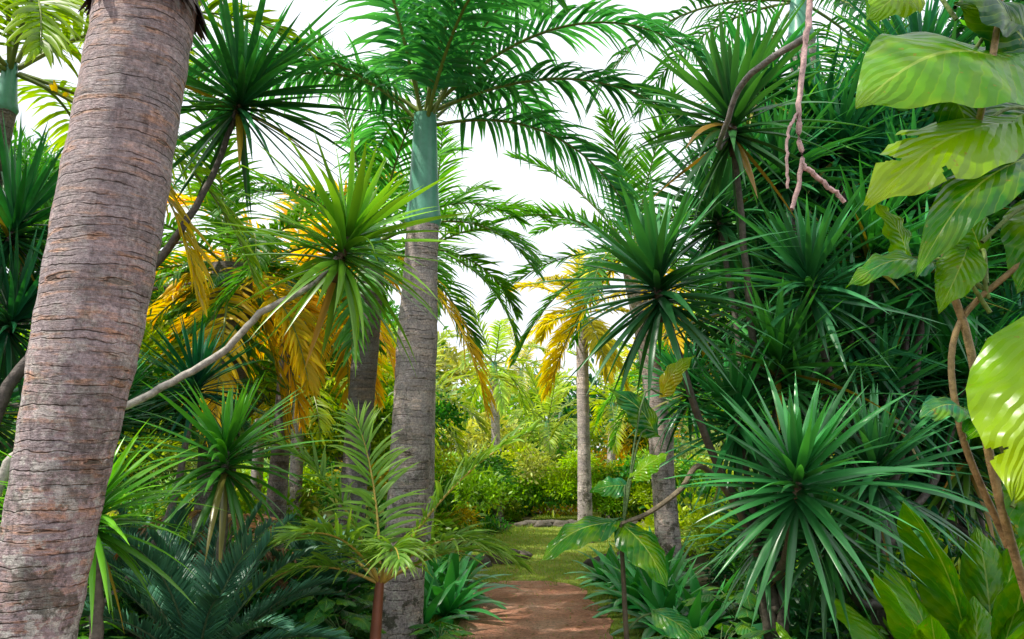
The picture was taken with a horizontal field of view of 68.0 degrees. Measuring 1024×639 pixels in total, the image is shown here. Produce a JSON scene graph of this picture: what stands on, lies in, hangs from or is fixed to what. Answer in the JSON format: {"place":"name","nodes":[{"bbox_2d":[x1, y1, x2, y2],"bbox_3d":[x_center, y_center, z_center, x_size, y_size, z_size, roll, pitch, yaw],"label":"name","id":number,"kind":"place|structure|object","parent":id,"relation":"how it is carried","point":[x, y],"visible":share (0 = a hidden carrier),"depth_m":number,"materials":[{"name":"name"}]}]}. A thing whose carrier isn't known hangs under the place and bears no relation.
{"place":"outdoors","nodes":[
{"label":"outdoors","id":0,"kind":"place"},
{"bbox_2d":[0,474,957,638],"bbox_3d":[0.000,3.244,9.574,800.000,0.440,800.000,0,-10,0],"label":"ground","id":1,"kind":"structure","parent":0,"point":[700,560],"depth_m":11.75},
{"bbox_2d":[0,308,193,519],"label":"dracaena","id":2,"kind":"object","parent":1,"relation":"on","point":[158,372],"visible":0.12,"depth_m":8.33,"materials":[{"name":"green plant"}]},
{"bbox_2d":[0,120,193,347],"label":"broadleaf tree","id":3,"kind":"object","parent":1,"relation":"on","point":[29,151],"visible":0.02,"depth_m":10.81,"materials":[{"name":"green plant"}]},
{"bbox_2d":[0,418,224,638],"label":"dracaena","id":4,"kind":"object","parent":1,"relation":"on","point":[100,577],"visible":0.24,"depth_m":4.06,"materials":[{"name":"green plant"}]},
{"bbox_2d":[0,310,288,629],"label":"dracaena","id":5,"kind":"object","parent":1,"relation":"on","point":[201,351],"visible":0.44,"depth_m":6.44,"materials":[{"name":"green plant"}]},
{"bbox_2d":[60,157,231,325],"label":"garden palm","id":6,"kind":"object","parent":1,"relation":"on","point":[168,238],"depth_m":14.78,"materials":[{"name":"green plant"}]},
{"bbox_2d":[0,0,317,315],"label":"areca palm","id":7,"kind":"object","parent":1,"relation":"on","point":[34,21],"visible":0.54,"depth_m":5.97,"materials":[{"name":"green plant"}]},
{"bbox_2d":[85,494,261,638],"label":"cycad","id":8,"kind":"object","parent":1,"relation":"on","point":[178,516],"visible":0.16,"depth_m":6.20,"materials":[{"name":"green plant"}]},
{"bbox_2d":[0,0,388,424],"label":"dracaena","id":9,"kind":"object","parent":1,"relation":"on","point":[245,77],"visible":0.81,"depth_m":6.05,"materials":[{"name":"green plant"}]},
{"bbox_2d":[109,510,298,624],"bbox_3d":[-2.577,2.391,6.692,1.721,1.414,0.968,8,-13,-39],"label":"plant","id":10,"kind":"object","parent":1,"relation":"on","point":[268,556],"visible":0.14,"depth_m":6.75,"materials":[{"name":"green plant"}]},
{"bbox_2d":[27,89,395,552],"bbox_3d":[-3.377,0.277,9.064,4.002,5.902,4.178,0,-10,0],"label":"thatched palm","id":11,"kind":"object","parent":1,"relation":"on","point":[244,311],"visible":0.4,"depth_m":8.78,"materials":[{"name":"green plant"}]},
{"bbox_2d":[81,500,351,638],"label":"cycad","id":12,"kind":"object","parent":1,"relation":"on","point":[212,612],"visible":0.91,"depth_m":4.64,"materials":[{"name":"green plant"}]},
{"bbox_2d":[161,510,279,552],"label":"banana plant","id":13,"kind":"object","parent":1,"relation":"on","point":[163,513],"visible":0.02,"depth_m":6.90,"materials":[{"name":"green plant"}]},
{"bbox_2d":[118,363,341,567],"bbox_3d":[-1.904,1.413,5.040,1.513,2.240,1.572,0,-10,0],"label":"dracaena","id":14,"kind":"object","parent":1,"relation":"on","point":[223,491],"visible":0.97,"depth_m":5.04,"materials":[{"name":"green plant"}]},
{"bbox_2d":[0,115,481,496],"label":"dracaena","id":15,"kind":"object","parent":1,"relation":"on","point":[355,218],"visible":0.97,"depth_m":4.55,"materials":[{"name":"green plant"}]},
{"bbox_2d":[146,227,348,425],"bbox_3d":[-5.714,1.428,14.940,6.164,5.751,4.698,0,-10,0],"label":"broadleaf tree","id":16,"kind":"object","parent":1,"relation":"on","point":[267,405],"depth_m":14.62,"materials":[{"name":"green plant"}]},
{"bbox_2d":[154,171,402,560],"bbox_3d":[-3.220,0.531,10.541,4.099,5.932,3.627,0,-10,0],"label":"yellow palm","id":17,"kind":"object","parent":1,"relation":"on","point":[279,484],"visible":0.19,"depth_m":10.25,"materials":[{"name":"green plant"}]},
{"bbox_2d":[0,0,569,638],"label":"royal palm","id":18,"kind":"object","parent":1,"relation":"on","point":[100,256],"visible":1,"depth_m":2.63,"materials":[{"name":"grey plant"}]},
{"bbox_2d":[250,275,330,500],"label":"garden palm","id":19,"kind":"object","parent":1,"relation":"on","point":[255,474],"visible":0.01,"depth_m":16.59,"materials":[{"name":"grey plant"}]},
{"bbox_2d":[280,631,318,638],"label":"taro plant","id":20,"kind":"object","parent":1,"relation":"on","point":[305,638],"visible":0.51,"depth_m":5.77,"materials":[{"name":"green plant"}]},
{"bbox_2d":[253,513,382,619],"bbox_3d":[-1.810,2.330,7.007,1.518,1.121,1.501,0,-10,0],"label":"cycad","id":21,"kind":"object","parent":1,"relation":"on","point":[300,544],"visible":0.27,"depth_m":6.94,"materials":[{"name":"green plant"}]},
{"bbox_2d":[254,278,393,524],"bbox_3d":[-3.960,1.623,14.067,3.176,5.037,3.237,-1,-10,7],"label":"garden palm","id":22,"kind":"object","parent":1,"relation":"on","point":[296,468],"visible":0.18,"depth_m":13.60,"materials":[{"name":"green plant"}]},
{"bbox_2d":[261,324,394,469],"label":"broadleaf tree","id":23,"kind":"object","parent":1,"relation":"on","point":[335,375],"visible":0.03,"depth_m":16.37,"materials":[{"name":"green plant"}]},
{"bbox_2d":[287,594,372,627],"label":"taro plant","id":24,"kind":"object","parent":1,"relation":"on","point":[324,606],"visible":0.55,"depth_m":6.38,"materials":[{"name":"green plant"}]},
{"bbox_2d":[303,614,386,638],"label":"taro plant","id":25,"kind":"object","parent":1,"relation":"on","point":[362,622],"visible":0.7,"depth_m":5.95,"materials":[{"name":"green plant"}]},
{"bbox_2d":[345,585,374,615],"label":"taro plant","id":26,"kind":"object","parent":1,"relation":"on","point":[362,607],"visible":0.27,"depth_m":7.00,"materials":[{"name":"green plant"}]},
{"bbox_2d":[197,21,545,613],"bbox_3d":[-1.740,-0.042,8.737,4.182,6.425,3.990,0,-10,0],"label":"leaning palm","id":27,"kind":"object","parent":1,"relation":"on","point":[361,387],"visible":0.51,"depth_m":8.41,"materials":[{"name":"green plant"}]},
{"bbox_2d":[289,370,474,502],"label":"broadleaf tree","id":28,"kind":"object","parent":1,"relation":"on","point":[383,432],"visible":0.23,"depth_m":13.78,"materials":[{"name":"green plant"}]},
{"bbox_2d":[235,398,546,638],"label":"young palm","id":29,"kind":"object","parent":1,"relation":"on","point":[315,530],"visible":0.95,"depth_m":5.39,"materials":[{"name":"green plant"}]},
{"bbox_2d":[359,557,475,614],"bbox_3d":[-1.051,2.802,7.958,1.412,1.042,1.467,0,-10,0],"label":"spider lily","id":30,"kind":"object","parent":1,"relation":"on","point":[440,569],"visible":0.07,"depth_m":7.98,"materials":[{"name":"green plant"}]},
{"bbox_2d":[320,326,518,490],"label":"garden palm","id":31,"kind":"object","parent":1,"relation":"on","point":[459,443],"visible":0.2,"depth_m":14.79,"materials":[{"name":"green plant"}]},
{"bbox_2d":[363,574,477,638],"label":"spider lily","id":32,"kind":"object","parent":1,"relation":"on","point":[429,611],"visible":0.19,"depth_m":6.75,"materials":[{"name":"green plant"}]},
{"bbox_2d":[367,554,479,588],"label":"spider lily","id":33,"kind":"object","parent":1,"relation":"on","point":[440,563],"visible":0.03,"depth_m":9.03,"materials":[{"name":"green plant"}]},
{"bbox_2d":[313,124,557,566],"bbox_3d":[-1.186,0.356,11.611,3.953,6.654,3.813,7,-13,-35],"label":"slender palm","id":34,"kind":"object","parent":1,"relation":"on","point":[509,297],"visible":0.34,"depth_m":11.56,"materials":[{"name":"green plant"}]},
{"bbox_2d":[184,0,711,638],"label":"bottle palm","id":35,"kind":"object","parent":1,"relation":"on","point":[434,52],"visible":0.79,"depth_m":7.04,"materials":[{"name":"green plant"}]},
{"bbox_2d":[426,540,497,586],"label":"spider lily","id":36,"kind":"object","parent":1,"relation":"on","point":[467,567],"visible":0.11,"depth_m":9.60,"materials":[{"name":"green plant"}]},
{"bbox_2d":[424,554,517,630],"bbox_3d":[-0.716,2.793,7.688,1.414,1.006,1.391,6,-12,-30],"label":"spider lily","id":37,"kind":"object","parent":1,"relation":"on","point":[454,599],"visible":0.58,"depth_m":7.54,"materials":[{"name":"green plant"}]},
{"bbox_2d":[428,546,521,608],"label":"spider lily","id":38,"kind":"object","parent":1,"relation":"on","point":[460,568],"visible":0.34,"depth_m":8.42,"materials":[{"name":"green plant"}]},
{"bbox_2d":[235,436,758,519],"bbox_3d":[0.444,4.045,19.364,16.306,2.394,3.030,0,-10,-3],"label":"hedge","id":39,"kind":"object","parent":1,"relation":"on","point":[556,484],"visible":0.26,"depth_m":18.95,"materials":[{"name":"green plant"}]},
{"bbox_2d":[436,291,561,521],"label":"garden palm","id":40,"kind":"object","parent":1,"relation":"on","point":[498,399],"visible":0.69,"depth_m":19.81,"materials":[{"name":"green plant"}]},
{"bbox_2d":[0,280,1001,517],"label":"background trees","id":41,"kind":"object","parent":1,"relation":"on","point":[476,439],"visible":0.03,"depth_m":23.22,"materials":[{"name":"green plant"}]},
{"bbox_2d":[491,324,563,420],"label":"garden palm","id":42,"kind":"object","parent":1,"relation":"on","point":[525,356],"visible":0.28,"depth_m":31.03,"materials":[{"name":"green plant"}]},
{"bbox_2d":[488,357,598,512],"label":"garden palm","id":43,"kind":"object","parent":1,"relation":"on","point":[547,427],"visible":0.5,"depth_m":22.63,"materials":[{"name":"green plant"}]},
{"bbox_2d":[77,445,1018,638],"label":"undergrowth","id":44,"kind":"object","parent":1,"relation":"on","point":[458,505],"visible":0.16,"depth_m":12.44,"materials":[{"name":"green plant"}]},
{"bbox_2d":[573,546,619,587],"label":"spider lily","id":45,"kind":"object","parent":1,"relation":"on","point":[596,570],"visible":0.35,"depth_m":9.72,"materials":[{"name":"green plant"}]},
{"bbox_2d":[478,82,735,557],"bbox_3d":[1.874,0.052,12.042,4.944,7.428,4.749,0,-10,0],"label":"date palm","id":46,"kind":"object","parent":1,"relation":"on","point":[666,524],"visible":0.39,"depth_m":11.92,"materials":[{"name":"green plant"}]},
{"bbox_2d":[564,536,684,598],"bbox_3d":[1.411,2.998,8.829,1.458,0.937,1.321,2,-11,-13],"label":"spider lily","id":47,"kind":"object","parent":1,"relation":"on","point":[610,568],"visible":0.16,"depth_m":8.87,"materials":[{"name":"green plant"}]},
{"bbox_2d":[591,551,689,612],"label":"spider lily","id":48,"kind":"object","parent":1,"relation":"on","point":[615,581],"visible":0.3,"depth_m":8.02,"materials":[{"name":"green plant"}]},
{"bbox_2d":[583,540,717,621],"bbox_3d":[1.477,2.809,7.911,1.436,1.048,1.374,-8,-13,38],"label":"spider lily","id":49,"kind":"object","parent":1,"relation":"on","point":[680,567],"visible":0.2,"depth_m":7.82,"materials":[{"name":"green plant"}]},
{"bbox_2d":[588,329,724,464],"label":"garden palm","id":50,"kind":"object","parent":1,"relation":"on","point":[599,415],"visible":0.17,"depth_m":17.29,"materials":[{"name":"green plant"}]},
{"bbox_2d":[605,526,712,586],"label":"spider lily","id":51,"kind":"object","parent":1,"relation":"on","point":[670,553],"visible":0.1,"depth_m":9.30,"materials":[{"name":"green plant"}]},
{"bbox_2d":[608,530,711,603],"bbox_3d":[1.697,2.879,8.490,1.405,1.050,1.275,8,-13,-39],"label":"spider lily","id":52,"kind":"object","parent":1,"relation":"on","point":[680,556],"visible":0.11,"depth_m":8.43,"materials":[{"name":"green plant"}]},
{"bbox_2d":[599,557,725,638],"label":"spider lily","id":53,"kind":"object","parent":1,"relation":"on","point":[655,597],"visible":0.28,"depth_m":6.99,"materials":[{"name":"green plant"}]},
{"bbox_2d":[648,635,715,638],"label":"taro plant","id":54,"kind":"object","parent":1,"relation":"on","point":[663,637],"visible":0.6,"depth_m":5.40,"materials":[{"name":"green plant"}]},
{"bbox_2d":[637,590,734,638],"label":"spider lily","id":55,"kind":"object","parent":1,"relation":"on","point":[697,616],"visible":0.47,"depth_m":6.08,"materials":[{"name":"green plant"}]},
{"bbox_2d":[636,564,756,636],"bbox_3d":[1.739,2.681,6.918,1.318,0.896,1.233,0,-10,0],"label":"spider lily","id":56,"kind":"object","parent":1,"relation":"on","point":[694,585],"visible":0.23,"depth_m":6.88,"materials":[{"name":"green plant"}]},
{"bbox_2d":[693,620,761,638],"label":"taro plant","id":57,"kind":"object","parent":1,"relation":"on","point":[739,628],"visible":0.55,"depth_m":5.46,"materials":[{"name":"green plant"}]},
{"bbox_2d":[682,586,789,638],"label":"taro plant","id":58,"kind":"object","parent":1,"relation":"on","point":[749,604],"visible":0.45,"depth_m":6.27,"materials":[{"name":"green plant"}]},
{"bbox_2d":[520,0,959,638],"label":"dracaena","id":59,"kind":"object","parent":1,"relation":"on","point":[794,468],"visible":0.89,"depth_m":4.77,"materials":[{"name":"green plant"}]},
{"bbox_2d":[715,0,845,209],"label":"hanging root branch","id":60,"kind":"object","parent":59,"relation":"attached to","point":[803,39],"visible":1,"depth_m":3.89,"materials":[{"name":"brown plant"}]},
{"bbox_2d":[657,220,823,407],"bbox_3d":[4.850,0.780,12.492,5.162,6.138,4.791,5,-11,-25],"label":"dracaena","id":61,"kind":"object","parent":1,"relation":"on","point":[723,319],"visible":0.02,"depth_m":12.19,"materials":[{"name":"green plant"}]},
{"bbox_2d":[776,622,791,638],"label":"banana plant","id":62,"kind":"object","parent":1,"relation":"on","point":[782,632],"visible":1,"depth_m":3.97,"materials":[{"name":"green plant"}]},
{"bbox_2d":[738,628,845,638],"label":"taro plant","id":63,"kind":"object","parent":1,"relation":"on","point":[750,635],"visible":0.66,"depth_m":4.98,"materials":[{"name":"green plant"}]},
{"bbox_2d":[585,0,1023,571],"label":"tall palm","id":64,"kind":"object","parent":1,"relation":"on","point":[797,22],"visible":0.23,"depth_m":9.07,"materials":[{"name":"green plant"}]},
{"bbox_2d":[627,0,1020,581],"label":"dracaena","id":65,"kind":"object","parent":1,"relation":"on","point":[929,21],"visible":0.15,"depth_m":6.60,"materials":[{"name":"green plant"}]},
{"bbox_2d":[663,0,1016,551],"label":"dracaena","id":66,"kind":"object","parent":1,"relation":"on","point":[968,483],"visible":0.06,"depth_m":6.42,"materials":[{"name":"green plant"}]},
{"bbox_2d":[670,0,1021,638],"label":"dracaena","id":67,"kind":"object","parent":1,"relation":"on","point":[814,244],"visible":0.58,"depth_m":5.29,"materials":[{"name":"green plant"}]},
{"bbox_2d":[787,23,1023,542],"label":"dracaena","id":68,"kind":"object","parent":1,"relation":"on","point":[995,315],"visible":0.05,"depth_m":6.62,"materials":[{"name":"green plant"}]},
{"bbox_2d":[791,53,1023,578],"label":"dracaena","id":69,"kind":"object","parent":1,"relation":"on","point":[853,535],"depth_m":6.94,"materials":[{"name":"green plant"}]},
{"bbox_2d":[808,205,1023,539],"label":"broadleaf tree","id":70,"kind":"object","parent":1,"relation":"on","point":[994,299],"depth_m":10.01,"materials":[{"name":"green plant"}]},
{"bbox_2d":[824,0,1023,304],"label":"broadleaf tree","id":71,"kind":"object","parent":1,"relation":"on","point":[997,217],"visible":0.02,"depth_m":6.81,"materials":[{"name":"green plant"}]},
{"bbox_2d":[834,561,1023,638],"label":"banana plant","id":72,"kind":"object","parent":1,"relation":"on","point":[909,615],"visible":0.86,"depth_m":4.12,"materials":[{"name":"green plant"}]},
{"bbox_2d":[845,0,1023,601],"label":"climbing philodendron","id":73,"kind":"object","parent":1,"relation":"on","point":[970,97],"visible":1,"depth_m":2.52,"materials":[{"name":"green plant"}]},
{"bbox_2d":[858,479,1023,638],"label":"banana plant","id":74,"kind":"object","parent":1,"relation":"on","point":[989,583],"visible":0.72,"depth_m":4.38,"materials":[{"name":"green plant"}]},
{"bbox_2d":[0,0,1011,450],"label":"sky","id":75,"kind":"structure","parent":0,"point":[483,164],"materials":[{"name":"white"}]},
{"bbox_2d":[454,581,613,638],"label":"dirt path","id":76,"kind":"structure","parent":0,"point":[547,619],"depth_m":7.76,"materials":[{"name":"brown soil"}]},
{"bbox_2d":[469,564,586,637],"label":"fallen leaves","id":77,"kind":"object","parent":76,"relation":"on","point":[533,593],"visible":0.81,"depth_m":8.46,"materials":[{"name":"brown plant"}]},
{"bbox_2d":[539,355,758,638],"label":"philodendron seedling","id":78,"kind":"object","parent":76,"relation":"on","point":[637,545],"visible":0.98,"depth_m":4.05,"materials":[{"name":"green plant"}]},
{"bbox_2d":[425,510,660,638],"bbox_3d":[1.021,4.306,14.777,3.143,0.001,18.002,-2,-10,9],"label":"lawn","id":79,"kind":"structure","parent":0,"point":[634,635],"depth_m":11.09,"materials":[{"name":"green plant"}]},
{"bbox_2d":[409,621,474,638],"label":"taro plant","id":80,"kind":"object","parent":79,"relation":"on","point":[461,631],"visible":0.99,"depth_m":6.26,"materials":[{"name":"green plant"}]},
{"bbox_2d":[469,555,492,567],"bbox_3d":[-0.485,3.636,11.326,0.412,0.234,0.307,-7,-13,35],"label":"rock","id":81,"kind":"object","parent":79,"relation":"on","point":[485,559],"visible":0.26,"depth_m":11.23,"materials":[{"name":"grey stone"}]},
{"bbox_2d":[484,548,520,563],"bbox_3d":[-0.153,3.679,11.733,0.594,0.330,0.431,-7,-12,34],"label":"rock","id":82,"kind":"object","parent":79,"relation":"on","point":[491,558],"visible":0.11,"depth_m":11.58,"materials":[{"name":"grey stone"}]},
{"bbox_2d":[514,521,528,526],"bbox_3d":[0.220,4.795,17.687,0.348,0.179,0.222,0,-10,0],"label":"rock","id":83,"kind":"object","parent":79,"relation":"on","point":[521,523],"visible":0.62,"depth_m":17.64,"materials":[{"name":"grey stone"}]},
{"bbox_2d":[518,550,532,559],"bbox_3d":[0.161,3.779,12.108,0.358,0.211,0.309,0,-10,0],"label":"rock","id":84,"kind":"object","parent":79,"relation":"on","point":[526,554],"visible":0.31,"depth_m":12.07,"materials":[{"name":"grey stone"}]},
{"bbox_2d":[523,520,536,525],"bbox_3d":[0.427,4.847,17.984,0.407,0.204,0.242,0,-10,0],"label":"rock","id":85,"kind":"object","parent":79,"relation":"on","point":[529,522],"visible":0.36,"depth_m":17.91,"materials":[{"name":"grey stone"}]},
{"bbox_2d":[533,520,552,526],"bbox_3d":[0.722,4.797,17.732,0.457,0.233,0.285,0,-10,0],"label":"rock","id":86,"kind":"object","parent":79,"relation":"on","point":[542,523],"visible":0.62,"depth_m":17.65,"materials":[{"name":"grey stone"}]},
{"bbox_2d":[553,520,568,526],"bbox_3d":[1.158,4.820,17.820,0.411,0.212,0.266,0,-10,0],"label":"rock","id":87,"kind":"object","parent":79,"relation":"on","point":[559,523],"visible":0.55,"depth_m":17.76,"materials":[{"name":"grey stone"}]},
{"bbox_2d":[506,248,667,542],"bbox_3d":[1.568,1.268,14.985,3.505,6.063,2.988,0,-10,0],"label":"yellow palm","id":88,"kind":"object","parent":79,"relation":"on","point":[594,332],"visible":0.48,"depth_m":14.88,"materials":[{"name":"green plant"}]},
{"bbox_2d":[583,554,618,568],"bbox_3d":[1.331,3.541,10.948,0.630,0.322,0.404,0,-10,0],"label":"rock","id":89,"kind":"object","parent":79,"relation":"on","point":[588,562],"visible":0.14,"depth_m":10.85,"materials":[{"name":"grey stone"}]},
{"bbox_2d":[549,342,681,517],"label":"garden palm","id":90,"kind":"object","parent":79,"relation":"on","point":[611,413],"visible":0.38,"depth_m":20.75,"materials":[{"name":"green plant"}]}
]}

